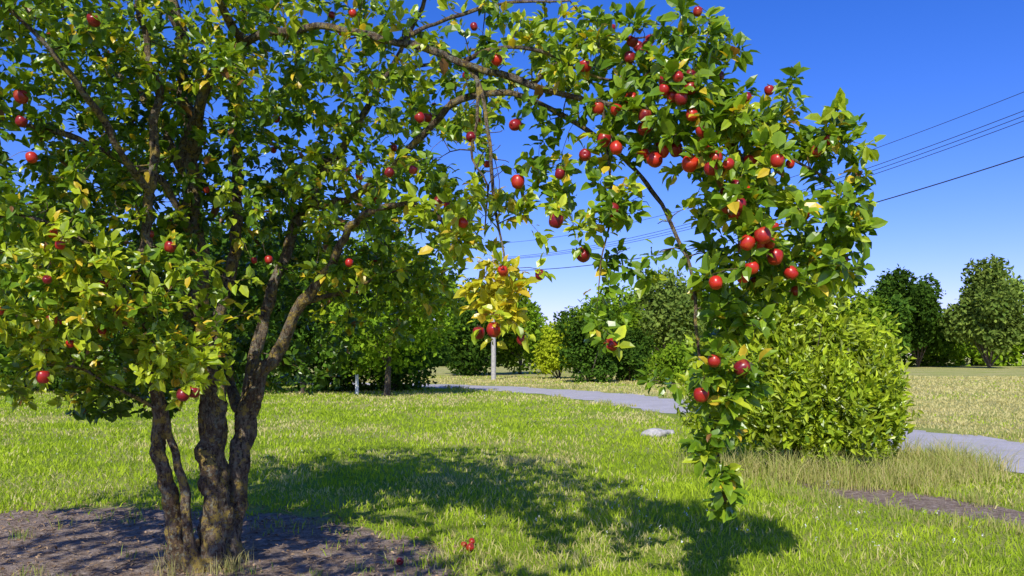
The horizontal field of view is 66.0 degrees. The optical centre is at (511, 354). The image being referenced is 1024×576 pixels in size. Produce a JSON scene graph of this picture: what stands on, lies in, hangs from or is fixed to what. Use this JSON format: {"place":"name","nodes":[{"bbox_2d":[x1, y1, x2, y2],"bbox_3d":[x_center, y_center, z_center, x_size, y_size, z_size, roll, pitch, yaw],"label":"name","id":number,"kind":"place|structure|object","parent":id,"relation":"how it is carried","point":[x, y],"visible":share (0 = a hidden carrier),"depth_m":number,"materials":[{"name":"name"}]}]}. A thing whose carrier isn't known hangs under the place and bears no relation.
{"place":"outdoors","nodes":[
{"label":"outdoors","id":0,"kind":"place"},
{"bbox_2d":[0,375,1023,575],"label":"grass","id":1,"kind":"structure","parent":0,"point":[922,469],"depth_m":9.22,"materials":[{"name":"green plant"}]},
{"bbox_2d":[0,356,1023,575],"bbox_3d":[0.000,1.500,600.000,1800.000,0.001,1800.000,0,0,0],"label":"ground","id":2,"kind":"structure","parent":0,"point":[274,555],"depth_m":7.55,"materials":[{"name":"green plant"}]},
{"bbox_2d":[0,331,137,392],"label":"laurel shrub","id":3,"kind":"object","parent":2,"relation":"on","point":[4,352],"visible":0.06,"depth_m":31.05,"materials":[{"name":"green plant"}]},
{"bbox_2d":[0,164,138,388],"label":"shade tree","id":4,"kind":"object","parent":2,"relation":"on","point":[20,175],"visible":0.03,"depth_m":33.12,"materials":[{"name":"green plant"}]},
{"bbox_2d":[122,314,305,393],"bbox_3d":[-11.847,-0.042,31.337,7.904,3.548,6.711,0,0,0],"label":"laurel shrub","id":5,"kind":"object","parent":2,"relation":"on","point":[190,330],"visible":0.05,"depth_m":31.01,"materials":[{"name":"green plant"}]},
{"bbox_2d":[112,210,317,381],"bbox_3d":[-14.020,-2.796,37.222,10.322,9.086,11.069,0,0,0],"label":"shade tree","id":6,"kind":"object","parent":2,"relation":"on","point":[212,249],"visible":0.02,"depth_m":34.64,"materials":[{"name":"green plant"}]},
{"bbox_2d":[123,220,306,338],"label":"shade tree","id":7,"kind":"object","parent":2,"relation":"on","point":[250,252],"depth_m":46.02,"materials":[{"name":"green plant"}]},
{"bbox_2d":[0,501,505,575],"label":"leaf litter","id":8,"kind":"object","parent":2,"relation":"on","point":[224,569],"visible":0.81,"depth_m":6.26,"materials":[{"name":"brown plant"}]},
{"bbox_2d":[232,217,361,392],"bbox_3d":[-8.195,-1.774,31.201,5.457,6.860,6.410,0,0,0],"label":"maple tree","id":9,"kind":"object","parent":2,"relation":"on","point":[303,335],"visible":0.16,"depth_m":29.79,"materials":[{"name":"green plant"}]},
{"bbox_2d":[355,365,358,393],"bbox_3d":[-5.901,1.000,30.000,0.126,1.200,0.076,0,0,0],"label":"marker post","id":10,"kind":"object","parent":2,"relation":"on","point":[356,385],"visible":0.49,"depth_m":29.96,"materials":[{"name":"white paint"}]},
{"bbox_2d":[308,333,456,391],"bbox_3d":[-5.435,-0.008,33.077,5.081,3.386,5.725,0,0,33],"label":"laurel shrub","id":11,"kind":"object","parent":2,"relation":"on","point":[397,382],"visible":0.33,"depth_m":32.72,"materials":[{"name":"green plant"}]},
{"bbox_2d":[303,215,474,395],"bbox_3d":[-4.877,-1.879,28.416,5.895,6.983,6.297,0,0,32],"label":"maple tree","id":12,"kind":"object","parent":2,"relation":"on","point":[370,344],"visible":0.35,"depth_m":28.40,"materials":[{"name":"green plant"}]},
{"bbox_2d":[396,538,474,564],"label":"fallen apples","id":13,"kind":"object","parent":2,"relation":"on","point":[470,545],"visible":0.96,"depth_m":5.98,"materials":[{"name":"red food"}]},
{"bbox_2d":[0,0,888,573],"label":"apple tree","id":14,"kind":"object","parent":2,"relation":"on","point":[86,296],"visible":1,"depth_m":4.79,"materials":[{"name":"green plant"}]},
{"bbox_2d":[427,277,521,375],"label":"elm tree","id":15,"kind":"object","parent":2,"relation":"on","point":[470,358],"visible":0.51,"depth_m":56.41,"materials":[{"name":"green plant"}]},
{"bbox_2d":[477,252,507,379],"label":"utility pole","id":16,"kind":"object","parent":2,"relation":"on","point":[493,361],"visible":0.31,"depth_m":46.88,"materials":[{"name":"grey wood"}]},
{"bbox_2d":[502,92,1023,270],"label":"power lines","id":17,"kind":"object","parent":16,"relation":"attached to","point":[838,182],"visible":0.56,"depth_m":25.39,"materials":[{"name":"black metal"}]},
{"bbox_2d":[41,426,982,548],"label":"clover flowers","id":18,"kind":"object","parent":2,"relation":"on","point":[616,490],"visible":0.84,"depth_m":7.40,"materials":[{"name":"plant"}]},
{"bbox_2d":[487,273,548,373],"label":"elm tree","id":19,"kind":"object","parent":2,"relation":"on","point":[516,349],"visible":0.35,"depth_m":60.99,"materials":[{"name":"green plant"}]},
{"bbox_2d":[531,321,571,378],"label":"golden shrub","id":20,"kind":"object","parent":2,"relation":"on","point":[546,361],"visible":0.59,"depth_m":49.03,"materials":[{"name":"yellow plant"}]},
{"bbox_2d":[109,302,1023,366],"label":"distant treeline","id":21,"kind":"object","parent":2,"relation":"on","point":[959,352],"visible":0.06,"depth_m":104.31,"materials":[{"name":"green plant"}]},
{"bbox_2d":[553,302,622,382],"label":"evergreen shrub","id":22,"kind":"object","parent":2,"relation":"on","point":[580,352],"visible":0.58,"depth_m":42.38,"materials":[{"name":"green plant"}]},
{"bbox_2d":[555,278,646,370],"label":"elm tree","id":23,"kind":"object","parent":2,"relation":"on","point":[632,322],"visible":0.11,"depth_m":64.70,"materials":[{"name":"green plant"}]},
{"bbox_2d":[608,326,655,381],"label":"evergreen shrub","id":24,"kind":"object","parent":2,"relation":"on","point":[633,357],"visible":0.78,"depth_m":44.55,"materials":[{"name":"green plant"}]},
{"bbox_2d":[641,428,670,436],"bbox_3d":[2.664,1.469,14.609,0.515,0.228,0.465,0,0,31],"label":"rock","id":25,"kind":"object","parent":2,"relation":"on","point":[657,431],"visible":0.65,"depth_m":14.47,"materials":[{"name":"stone"}]},
{"bbox_2d":[621,264,709,360],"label":"ash tree","id":26,"kind":"object","parent":2,"relation":"on","point":[668,314],"visible":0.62,"depth_m":73.84,"materials":[{"name":"green plant"}]},
{"bbox_2d":[643,339,691,383],"bbox_3d":[8.254,0.385,40.127,3.704,2.419,3.129,0,0,0],"label":"juniper shrub","id":27,"kind":"object","parent":2,"relation":"on","point":[672,359],"visible":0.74,"depth_m":39.35,"materials":[{"name":"green plant"}]},
{"bbox_2d":[686,301,722,344],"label":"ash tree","id":28,"kind":"object","parent":2,"relation":"on","point":[703,321],"visible":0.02,"depth_m":78.58,"materials":[{"name":"green plant"}]},
{"bbox_2d":[672,262,923,466],"bbox_3d":[3.787,0.011,10.639,3.111,3.106,2.596,0,0,36],"label":"laurel bush","id":29,"kind":"object","parent":2,"relation":"on","point":[833,375],"visible":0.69,"depth_m":9.89,"materials":[{"name":"green plant"}]},
{"bbox_2d":[838,288,899,341],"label":"elm tree","id":30,"kind":"object","parent":2,"relation":"on","point":[879,312],"visible":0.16,"depth_m":89.36,"materials":[{"name":"green plant"}]},
{"bbox_2d":[864,264,945,360],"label":"oak tree","id":31,"kind":"object","parent":2,"relation":"on","point":[894,285],"visible":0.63,"depth_m":92.44,"materials":[{"name":"green plant"}]},
{"bbox_2d":[906,273,957,366],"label":"oak tree","id":32,"kind":"object","parent":2,"relation":"on","point":[940,341],"visible":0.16,"depth_m":96.49,"materials":[{"name":"green plant"}]},
{"bbox_2d":[937,254,1023,367],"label":"willow tree","id":33,"kind":"object","parent":2,"relation":"on","point":[986,315],"visible":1,"depth_m":88.66,"materials":[{"name":"green plant"}]},
{"bbox_2d":[0,0,1023,353],"label":"sky","id":34,"kind":"structure","parent":0,"point":[912,67],"materials":[{"name":"blue"}]},
{"bbox_2d":[279,382,1023,472],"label":"path","id":35,"kind":"structure","parent":0,"point":[649,403],"depth_m":20.73,"materials":[{"name":"asphalt"}]}
]}

